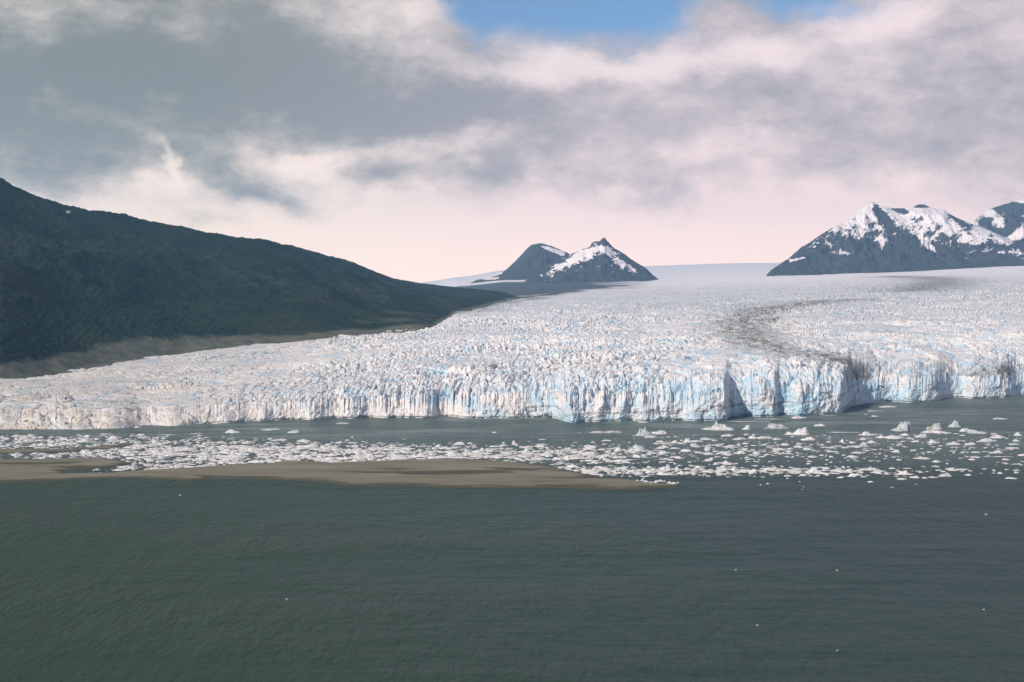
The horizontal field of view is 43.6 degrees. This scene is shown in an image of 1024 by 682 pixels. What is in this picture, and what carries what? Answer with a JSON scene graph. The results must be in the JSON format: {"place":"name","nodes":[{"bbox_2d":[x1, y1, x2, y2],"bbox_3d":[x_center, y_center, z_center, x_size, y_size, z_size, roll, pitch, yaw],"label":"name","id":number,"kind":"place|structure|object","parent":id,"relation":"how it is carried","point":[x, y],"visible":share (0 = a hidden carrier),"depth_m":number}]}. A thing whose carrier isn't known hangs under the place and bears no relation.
{"place":"outdoors","nodes":[
{"label":"outdoors","id":0,"kind":"place"},
{"bbox_2d":[0,444,130,453],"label":"mudbank","id":1,"kind":"structure","parent":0,"point":[13,451],"depth_m":1214.92},
{"bbox_2d":[0,178,558,378],"bbox_3d":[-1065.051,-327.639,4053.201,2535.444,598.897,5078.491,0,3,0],"label":"hill","id":2,"kind":"structure","parent":0,"point":[80,288],"depth_m":2569.88},
{"bbox_2d":[0,457,681,489],"bbox_3d":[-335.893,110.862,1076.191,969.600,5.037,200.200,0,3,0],"label":"sandbar","id":3,"kind":"structure","parent":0,"point":[457,473],"depth_m":1058.25},
{"bbox_2d":[0,395,1023,681],"bbox_3d":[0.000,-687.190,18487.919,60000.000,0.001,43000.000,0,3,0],"label":"water","id":4,"kind":"structure","parent":0,"point":[700,575],"depth_m":729.16},
{"bbox_2d":[225,429,240,432],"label":"ice floe","id":5,"kind":"object","parent":4,"relation":"on","point":[231,431],"visible":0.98,"depth_m":1361.68},
{"bbox_2d":[261,428,279,430],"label":"ice floe","id":6,"kind":"object","parent":4,"relation":"on","point":[269,429],"visible":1,"depth_m":1388.73},
{"bbox_2d":[270,439,286,440],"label":"ice floe","id":7,"kind":"object","parent":4,"relation":"on","point":[279,440],"visible":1,"depth_m":1294.49},
{"bbox_2d":[304,443,319,447],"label":"ice floe","id":8,"kind":"object","parent":4,"relation":"on","point":[313,445],"visible":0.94,"depth_m":1240.72},
{"bbox_2d":[0,433,1023,477],"bbox_3d":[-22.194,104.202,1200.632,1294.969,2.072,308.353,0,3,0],"label":"brash ice","id":9,"kind":"structure","parent":4,"relation":"on","point":[225,449],"depth_m":1194.90},
{"bbox_2d":[524,448,534,452],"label":"ice floe","id":10,"kind":"object","parent":4,"relation":"on","point":[526,450],"visible":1,"depth_m":1199.63},
{"bbox_2d":[583,451,595,455],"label":"ice floe","id":11,"kind":"object","parent":4,"relation":"on","point":[590,453],"visible":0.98,"depth_m":1183.41},
{"bbox_2d":[588,431,621,432],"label":"iceberg","id":12,"kind":"object","parent":4,"relation":"on","point":[605,432],"visible":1,"depth_m":1362.90},
{"bbox_2d":[625,447,648,451],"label":"iceberg","id":13,"kind":"object","parent":4,"relation":"on","point":[639,449],"visible":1,"depth_m":1212.38},
{"bbox_2d":[632,427,655,435],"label":"iceberg","id":14,"kind":"object","parent":4,"relation":"on","point":[643,432],"visible":0.99,"depth_m":1336.09},
{"bbox_2d":[652,430,667,433],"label":"ice floe","id":15,"kind":"object","parent":4,"relation":"on","point":[661,432],"visible":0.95,"depth_m":1352.47},
{"bbox_2d":[684,438,702,442],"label":"iceberg","id":16,"kind":"object","parent":4,"relation":"on","point":[687,440],"visible":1,"depth_m":1283.53},
{"bbox_2d":[704,444,710,450],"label":"iceberg","id":17,"kind":"object","parent":4,"relation":"on","point":[707,447],"visible":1,"depth_m":1219.16},
{"bbox_2d":[702,422,733,430],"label":"iceberg","id":18,"kind":"object","parent":4,"relation":"on","point":[716,426],"visible":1,"depth_m":1391.07},
{"bbox_2d":[724,445,738,447],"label":"ice floe","id":19,"kind":"object","parent":4,"relation":"on","point":[728,446],"visible":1,"depth_m":1240.61},
{"bbox_2d":[732,437,746,439],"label":"ice floe","id":20,"kind":"object","parent":4,"relation":"on","point":[740,438],"visible":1,"depth_m":1303.47},
{"bbox_2d":[733,451,746,453],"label":"ice floe","id":21,"kind":"object","parent":4,"relation":"on","point":[740,452],"visible":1,"depth_m":1195.74},
{"bbox_2d":[749,469,757,473],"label":"ice floe","id":22,"kind":"object","parent":4,"relation":"on","point":[753,471],"visible":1,"depth_m":1071.44},
{"bbox_2d":[757,436,772,438],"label":"ice floe","id":23,"kind":"object","parent":4,"relation":"on","point":[764,437],"visible":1,"depth_m":1313.30},
{"bbox_2d":[763,423,788,428],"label":"iceberg","id":24,"kind":"object","parent":4,"relation":"on","point":[774,426],"visible":1,"depth_m":1401.77},
{"bbox_2d":[783,427,808,434],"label":"iceberg","id":25,"kind":"object","parent":4,"relation":"on","point":[802,431],"visible":1,"depth_m":1346.61},
{"bbox_2d":[791,416,805,418],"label":"ice floe","id":26,"kind":"object","parent":4,"relation":"on","point":[797,417],"visible":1,"depth_m":1506.91},
{"bbox_2d":[800,437,815,439],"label":"ice floe","id":27,"kind":"object","parent":4,"relation":"on","point":[809,438],"visible":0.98,"depth_m":1298.25},
{"bbox_2d":[805,467,820,472],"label":"iceberg","id":28,"kind":"object","parent":4,"relation":"on","point":[814,469],"visible":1,"depth_m":1077.69},
{"bbox_2d":[830,468,843,470],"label":"ice floe","id":29,"kind":"object","parent":4,"relation":"on","point":[838,469],"visible":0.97,"depth_m":1084.89},
{"bbox_2d":[858,431,872,434],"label":"iceberg","id":30,"kind":"object","parent":4,"relation":"on","point":[865,433],"visible":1,"depth_m":1341.64},
{"bbox_2d":[858,468,876,469],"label":"ice floe","id":31,"kind":"object","parent":4,"relation":"on","point":[867,469],"visible":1,"depth_m":1093.40},
{"bbox_2d":[884,435,900,438],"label":"ice floe","id":32,"kind":"object","parent":4,"relation":"on","point":[892,437],"visible":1,"depth_m":1312.08},
{"bbox_2d":[891,421,912,430],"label":"iceberg","id":33,"kind":"object","parent":4,"relation":"on","point":[904,426],"visible":1,"depth_m":1380.38},
{"bbox_2d":[893,470,912,474],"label":"iceberg","id":34,"kind":"object","parent":4,"relation":"on","point":[905,472],"visible":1,"depth_m":1065.50},
{"bbox_2d":[915,434,927,437],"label":"ice floe","id":35,"kind":"object","parent":4,"relation":"on","point":[922,436],"visible":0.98,"depth_m":1322.23},
{"bbox_2d":[926,423,941,429],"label":"iceberg","id":36,"kind":"object","parent":4,"relation":"on","point":[935,426],"visible":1,"depth_m":1393.35},
{"bbox_2d":[921,430,950,432],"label":"iceberg","id":37,"kind":"object","parent":4,"relation":"on","point":[932,431],"visible":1,"depth_m":1360.35},
{"bbox_2d":[939,473,951,476],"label":"ice floe","id":38,"kind":"object","parent":4,"relation":"on","point":[946,475],"visible":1,"depth_m":1055.33},
{"bbox_2d":[947,420,959,426],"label":"iceberg","id":39,"kind":"object","parent":4,"relation":"on","point":[955,423],"visible":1,"depth_m":1416.38},
{"bbox_2d":[946,442,961,444],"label":"ice floe","id":40,"kind":"object","parent":4,"relation":"on","point":[952,443],"visible":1,"depth_m":1263.16},
{"bbox_2d":[959,428,976,431],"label":"iceberg","id":41,"kind":"object","parent":4,"relation":"on","point":[965,430],"visible":0.99,"depth_m":1372.36},
{"bbox_2d":[967,431,986,433],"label":"ice floe","id":42,"kind":"object","parent":4,"relation":"on","point":[979,432],"visible":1,"depth_m":1357.53},
{"bbox_2d":[979,438,996,441],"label":"ice floe","id":43,"kind":"object","parent":4,"relation":"on","point":[986,440],"visible":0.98,"depth_m":1285.73},
{"bbox_2d":[990,435,1005,437],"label":"ice floe","id":44,"kind":"object","parent":4,"relation":"on","point":[996,436],"visible":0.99,"depth_m":1317.10},
{"bbox_2d":[0,263,1023,429],"bbox_3d":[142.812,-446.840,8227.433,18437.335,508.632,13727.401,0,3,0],"label":"glacier","id":45,"kind":"object","parent":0,"point":[710,342],"visible":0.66,"depth_m":1768.14},
{"bbox_2d":[0,0,1023,282],"label":"sky","id":46,"kind":"structure","parent":0,"point":[419,141]},
{"bbox_2d":[471,243,569,282],"bbox_3d":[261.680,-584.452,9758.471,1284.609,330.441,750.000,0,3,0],"label":"mountain","id":47,"kind":"structure","parent":0,"point":[529,261],"depth_m":9742.31},
{"bbox_2d":[525,238,657,282],"bbox_3d":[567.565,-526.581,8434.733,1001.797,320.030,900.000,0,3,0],"label":"mountain","id":48,"kind":"structure","parent":0,"point":[603,260],"depth_m":8351.62},
{"bbox_2d":[766,201,1023,275],"bbox_3d":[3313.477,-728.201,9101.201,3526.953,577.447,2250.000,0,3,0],"label":"mountain","id":49,"kind":"structure","parent":0,"point":[872,237],"depth_m":8738.69},
{"bbox_2d":[972,199,1023,252],"bbox_3d":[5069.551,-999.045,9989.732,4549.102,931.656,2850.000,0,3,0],"label":"mountain","id":50,"kind":"structure","parent":0,"point":[1006,220],"depth_m":9992.61}
]}

